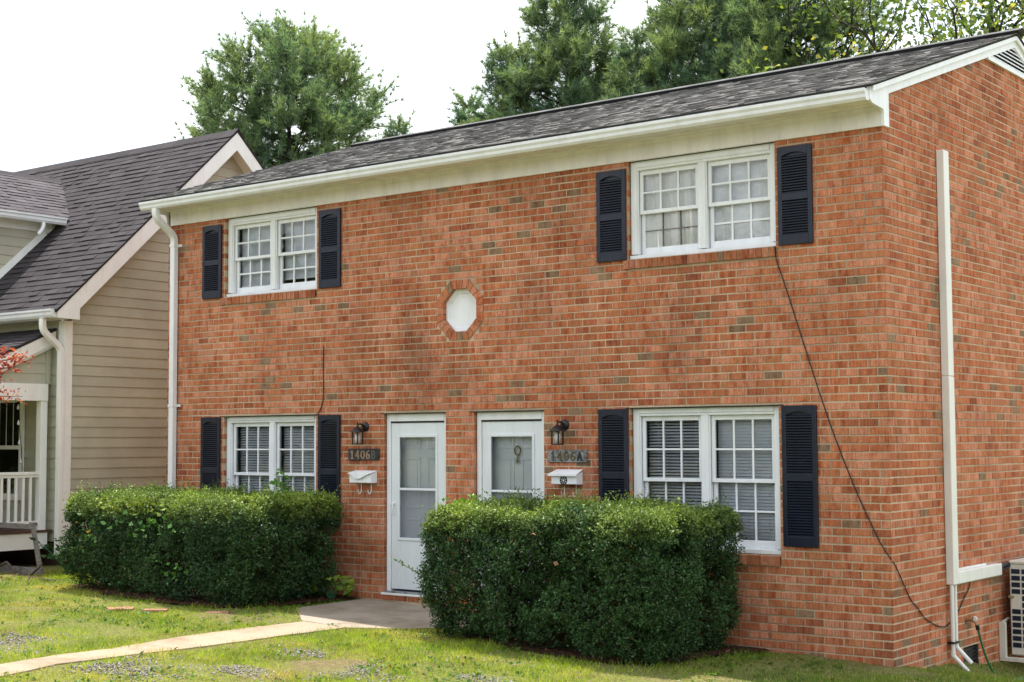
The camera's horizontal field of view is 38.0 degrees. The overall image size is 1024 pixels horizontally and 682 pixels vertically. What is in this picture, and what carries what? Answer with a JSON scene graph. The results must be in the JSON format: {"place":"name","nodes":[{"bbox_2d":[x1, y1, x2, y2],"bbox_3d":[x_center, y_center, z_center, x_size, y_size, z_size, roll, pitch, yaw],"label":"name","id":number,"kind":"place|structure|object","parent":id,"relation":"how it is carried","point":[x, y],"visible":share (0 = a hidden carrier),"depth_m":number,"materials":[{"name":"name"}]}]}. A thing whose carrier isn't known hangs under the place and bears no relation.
{"place":"outdoors","nodes":[
{"label":"outdoors","id":0,"kind":"place"},
{"bbox_2d":[142,609,168,612],"bbox_3d":[-4.041,3.068,16.856,0.280,0.050,0.144,0,-4,3],"label":"paving stone","id":1,"kind":"object","parent":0,"point":[155,610],"visible":0.57,"depth_m":16.79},
{"bbox_2d":[0,621,344,676],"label":"path","id":2,"kind":"structure","parent":0,"point":[218,638],"depth_m":14.44,"materials":[{"name":"concrete"}]},
{"bbox_2d":[0,561,1023,681],"bbox_3d":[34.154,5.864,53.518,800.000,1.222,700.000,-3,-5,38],"label":"ground","id":3,"kind":"structure","parent":0,"point":[318,666],"depth_m":14.04,"materials":[{"name":"green plant"}]},
{"bbox_2d":[0,346,33,403],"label":"maple tree","id":4,"kind":"object","parent":3,"relation":"on","point":[12,358],"visible":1,"depth_m":19.46,"materials":[{"name":"red plant"}]},
{"bbox_2d":[0,522,42,574],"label":"barrier","id":5,"kind":"object","parent":3,"relation":"on","point":[26,570],"visible":0.82,"depth_m":20.86,"materials":[{"name":"grey wood"}]},
{"bbox_2d":[0,561,55,580],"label":"dead vine","id":6,"kind":"object","parent":3,"relation":"on","point":[11,567],"visible":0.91,"depth_m":20.54,"materials":[{"name":"brown plant"}]},
{"bbox_2d":[29,537,79,569],"bbox_3d":[-6.228,3.019,21.062,0.983,0.553,1.155,-3,-5,38],"label":"leafy plant","id":7,"kind":"object","parent":3,"relation":"on","point":[50,554],"visible":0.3,"depth_m":20.91,"materials":[{"name":"green plant"}]},
{"bbox_2d":[106,606,133,610],"bbox_3d":[-4.483,3.069,16.956,0.324,0.050,0.280,0,-4,-11],"label":"paving stone","id":8,"kind":"object","parent":3,"relation":"on","point":[131,608],"visible":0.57,"depth_m":16.89,"materials":[{"name":"beige stone"}]},
{"bbox_2d":[0,128,264,565],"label":"timber house","id":9,"kind":"structure","parent":3,"relation":"on","point":[84,249],"depth_m":23.05,"materials":[{"name":"paint"}]},
{"bbox_2d":[0,401,22,470],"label":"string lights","id":10,"kind":"object","parent":9,"relation":"hanging from","point":[19,441],"visible":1,"depth_m":22.02,"materials":[{"name":"white glass"}]},
{"bbox_2d":[0,400,24,500],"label":"window","id":11,"kind":"structure","parent":9,"relation":"in","point":[10,451],"depth_m":22.88,"materials":[{"name":"black glass"}]},
{"bbox_2d":[69,579,357,606],"bbox_3d":[-3.889,3.137,18.565,3.654,0.073,2.008,-3,-5,38],"label":"mulch bed","id":12,"kind":"object","parent":3,"relation":"on","point":[144,597],"visible":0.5,"depth_m":17.99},
{"bbox_2d":[53,468,346,608],"bbox_3d":[-3.922,2.418,18.555,3.777,1.645,2.062,-3,-5,38],"label":"hedge","id":13,"kind":"object","parent":12,"relation":"on","point":[216,516],"visible":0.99,"depth_m":17.87,"materials":[{"name":"green plant"}]},
{"bbox_2d":[307,575,355,600],"bbox_3d":[-2.206,2.995,18.110,0.612,0.321,0.519,0,-4,-7],"label":"leafy plant","id":14,"kind":"object","parent":12,"relation":"on","point":[348,583],"visible":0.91,"depth_m":18.08,"materials":[{"name":"green plant"}]},
{"bbox_2d":[206,611,229,613],"bbox_3d":[-3.308,3.068,16.704,0.256,0.050,0.172,0,-4,-1],"label":"paving stone","id":15,"kind":"object","parent":3,"relation":"on","point":[226,612],"visible":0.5,"depth_m":16.65,"materials":[{"name":"beige stone"}]},
{"bbox_2d":[170,6,406,168],"bbox_3d":[-5.803,-2.123,39.394,7.947,13.771,7.030,-2,-4,20],"label":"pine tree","id":16,"kind":"object","parent":3,"relation":"on","point":[325,120],"visible":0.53,"depth_m":38.34,"materials":[{"name":"green plant"}]},
{"bbox_2d":[0,597,737,681],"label":"gravel","id":17,"kind":"structure","parent":3,"relation":"on","point":[144,674],"depth_m":13.14,"materials":[{"name":"gravel"}]},
{"bbox_2d":[379,107,416,138],"bbox_3d":[-2.800,-0.638,37.419,3.230,10.510,2.813,2,-4,-27],"label":"pine tree","id":18,"kind":"object","parent":3,"relation":"on","point":[402,129],"visible":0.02,"depth_m":37.54,"materials":[{"name":"green plant"}]},
{"bbox_2d":[297,599,510,628],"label":"porch slab","id":19,"kind":"structure","parent":3,"relation":"on","point":[365,613],"depth_m":16.77,"materials":[{"name":"concrete"}]},
{"bbox_2d":[445,85,487,125],"bbox_3d":[-1.016,-0.854,35.522,2.855,10.666,3.278,1,-4,-20],"label":"pine tree","id":20,"kind":"object","parent":3,"relation":"on","point":[460,113],"visible":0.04,"depth_m":35.72,"materials":[{"name":"green plant"}]},
{"bbox_2d":[461,27,541,123],"bbox_3d":[-0.160,-1.406,34.378,3.568,11.608,3.107,-1,-4,13],"label":"pine tree","id":21,"kind":"object","parent":3,"relation":"on","point":[491,63],"visible":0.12,"depth_m":34.53,"materials":[{"name":"green plant"}]},
{"bbox_2d":[485,0,626,119],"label":"pine tree","id":22,"kind":"object","parent":3,"relation":"on","point":[564,44],"visible":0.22,"depth_m":33.67,"materials":[{"name":"green plant"}]},
{"bbox_2d":[138,27,1023,668],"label":"brick house","id":23,"kind":"structure","parent":3,"relation":"on","point":[456,311],"depth_m":16.27,"materials":[{"name":"red brick"}]},
{"bbox_2d":[221,206,316,304],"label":"window","id":24,"kind":"structure","parent":23,"relation":"in","point":[273,252],"depth_m":19.67,"materials":[{"name":"white paint"}]},
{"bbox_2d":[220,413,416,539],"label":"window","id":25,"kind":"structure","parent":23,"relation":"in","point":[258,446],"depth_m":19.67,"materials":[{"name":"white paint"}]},
{"bbox_2d":[316,346,323,415],"bbox_3d":[-2.437,0.505,18.847,0.123,0.894,0.017,-2,-4,26],"label":"cable","id":26,"kind":"object","parent":23,"relation":"attached to","point":[323,381],"visible":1,"depth_m":18.82,"materials":[{"name":"black rubber"}]},
{"bbox_2d":[350,422,368,444],"bbox_3d":[-1.880,1.131,18.245,0.188,0.282,0.237,-3,-5,38],"label":"wall lamp","id":27,"kind":"object","parent":23,"relation":"attached to","point":[357,430],"visible":1,"depth_m":18.20,"materials":[{"name":"black metal"}]},
{"bbox_2d":[348,470,376,493],"bbox_3d":[-1.837,1.734,18.233,0.373,0.290,0.141,-3,-5,38],"label":"mailbox","id":28,"kind":"object","parent":23,"relation":"attached to","point":[362,476],"visible":1,"depth_m":18.18,"materials":[{"name":"white paint"}]},
{"bbox_2d":[348,449,379,459],"bbox_3d":[-1.830,1.399,18.319,0.515,0.143,0.030,-3,-5,38],"label":"address plate","id":29,"kind":"object","parent":23,"relation":"attached to","point":[363,454],"visible":1,"depth_m":18.30,"materials":[{"name":"black metal"}]},
{"bbox_2d":[380,412,446,606],"bbox_3d":[-1.123,2.012,17.882,1.078,2.297,0.251,-3,-5,38],"label":"door","id":30,"kind":"structure","parent":23,"relation":"in","point":[416,443],"depth_m":17.96,"materials":[{"name":"white paint"}]},
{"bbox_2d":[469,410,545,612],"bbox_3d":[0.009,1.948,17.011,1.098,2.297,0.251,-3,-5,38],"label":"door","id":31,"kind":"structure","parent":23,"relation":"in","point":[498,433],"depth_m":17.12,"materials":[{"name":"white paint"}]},
{"bbox_2d":[514,445,520,463],"bbox_3d":[0.063,1.307,17.080,0.104,0.213,0.018,-3,-5,38],"label":"door ornament","id":32,"kind":"object","parent":31,"relation":"attached to","point":[517,458],"depth_m":17.07,"materials":[{"name":"wicker"}]},
{"bbox_2d":[549,419,568,444],"bbox_3d":[0.515,1.005,16.401,0.188,0.282,0.237,-3,-5,38],"label":"wall lamp","id":33,"kind":"object","parent":23,"relation":"attached to","point":[563,426],"visible":1,"depth_m":16.37,"materials":[{"name":"black metal"}]},
{"bbox_2d":[547,469,582,496],"bbox_3d":[0.592,1.565,16.362,0.390,0.302,0.147,-3,-5,38],"label":"mailbox","id":34,"kind":"object","parent":23,"relation":"attached to","point":[567,476],"visible":0.88,"depth_m":16.32,"materials":[{"name":"white paint"}]},
{"bbox_2d":[548,450,586,461],"bbox_3d":[0.611,1.272,16.440,0.520,0.137,0.030,-3,-5,38],"label":"address plate","id":35,"kind":"object","parent":23,"relation":"attached to","point":[567,455],"visible":1,"depth_m":16.42,"materials":[{"name":"metal"}]},
{"bbox_2d":[623,142,775,269],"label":"window","id":36,"kind":"structure","parent":23,"relation":"in","point":[723,200],"depth_m":15.65,"materials":[{"name":"white paint"}]},
{"bbox_2d":[632,405,780,565],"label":"window","id":37,"kind":"structure","parent":23,"relation":"in","point":[703,453],"depth_m":15.46,"materials":[{"name":"white paint"}]},
{"bbox_2d":[774,246,969,626],"bbox_3d":[3.912,0.954,14.836,0.997,3.850,2.322,-10,-10,68],"label":"cable","id":38,"kind":"object","parent":23,"relation":"attached to","point":[846,466],"visible":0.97,"depth_m":14.59,"materials":[{"name":"black rubber"}]},
{"bbox_2d":[936,149,1001,670],"bbox_3d":[4.920,0.721,15.730,0.212,5.354,1.402,-3,-5,38],"label":"line set cover","id":39,"kind":"object","parent":23,"relation":"attached to","point":[955,574],"visible":0.99,"depth_m":15.25,"materials":[{"name":"white plastic"}]},
{"bbox_2d":[975,624,1023,678],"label":"garden hose","id":40,"kind":"object","parent":23,"relation":"attached to","point":[982,646],"visible":0.69,"depth_m":15.47,"materials":[{"name":"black rubber"}]},
{"bbox_2d":[999,558,1023,662],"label":"air conditioner","id":41,"kind":"object","parent":23,"relation":"attached to","point":[1016,569],"visible":0.99,"depth_m":16.23,"materials":[{"name":"beige metal"}]},
{"bbox_2d":[465,623,770,662],"bbox_3d":[0.892,3.045,14.983,2.975,0.101,1.836,-3,-5,38],"label":"mulch bed","id":42,"kind":"object","parent":3,"relation":"on","point":[557,651],"visible":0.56,"depth_m":14.63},
{"bbox_2d":[68,579,765,662],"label":"leaf litter","id":43,"kind":"object","parent":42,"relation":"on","point":[634,661],"visible":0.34,"depth_m":17.21,"materials":[{"name":"brown plant"}]},
{"bbox_2d":[394,485,746,666],"bbox_3d":[0.613,2.299,15.090,3.402,1.692,2.037,-3,-5,38],"label":"hedge","id":44,"kind":"object","parent":42,"relation":"on","point":[510,531],"visible":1,"depth_m":14.49,"materials":[{"name":"green plant"}]},
{"bbox_2d":[597,16,672,96],"bbox_3d":[2.778,-1.484,32.656,3.079,11.503,3.536,-1,-4,15],"label":"pine tree","id":45,"kind":"object","parent":3,"relation":"on","point":[624,51],"visible":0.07,"depth_m":32.75,"materials":[{"name":"green plant"}]},
{"bbox_2d":[596,0,793,99],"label":"pine tree","id":46,"kind":"object","parent":3,"relation":"on","point":[675,40],"visible":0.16,"depth_m":31.39,"materials":[{"name":"green plant"}]},
{"bbox_2d":[688,0,757,81],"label":"pine tree","id":47,"kind":"object","parent":3,"relation":"on","point":[722,38],"visible":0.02,"depth_m":30.98,"materials":[{"name":"green plant"}]},
{"bbox_2d":[698,0,907,81],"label":"pine tree","id":48,"kind":"object","parent":3,"relation":"on","point":[761,18],"visible":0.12,"depth_m":30.00,"materials":[{"name":"green plant"}]},
{"bbox_2d":[713,0,1023,76],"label":"leafy tree","id":49,"kind":"object","parent":3,"relation":"on","point":[991,23],"visible":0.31,"depth_m":27.91,"materials":[{"name":"green plant"}]},
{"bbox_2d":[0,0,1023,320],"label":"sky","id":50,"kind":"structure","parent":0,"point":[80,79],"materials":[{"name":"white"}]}
]}

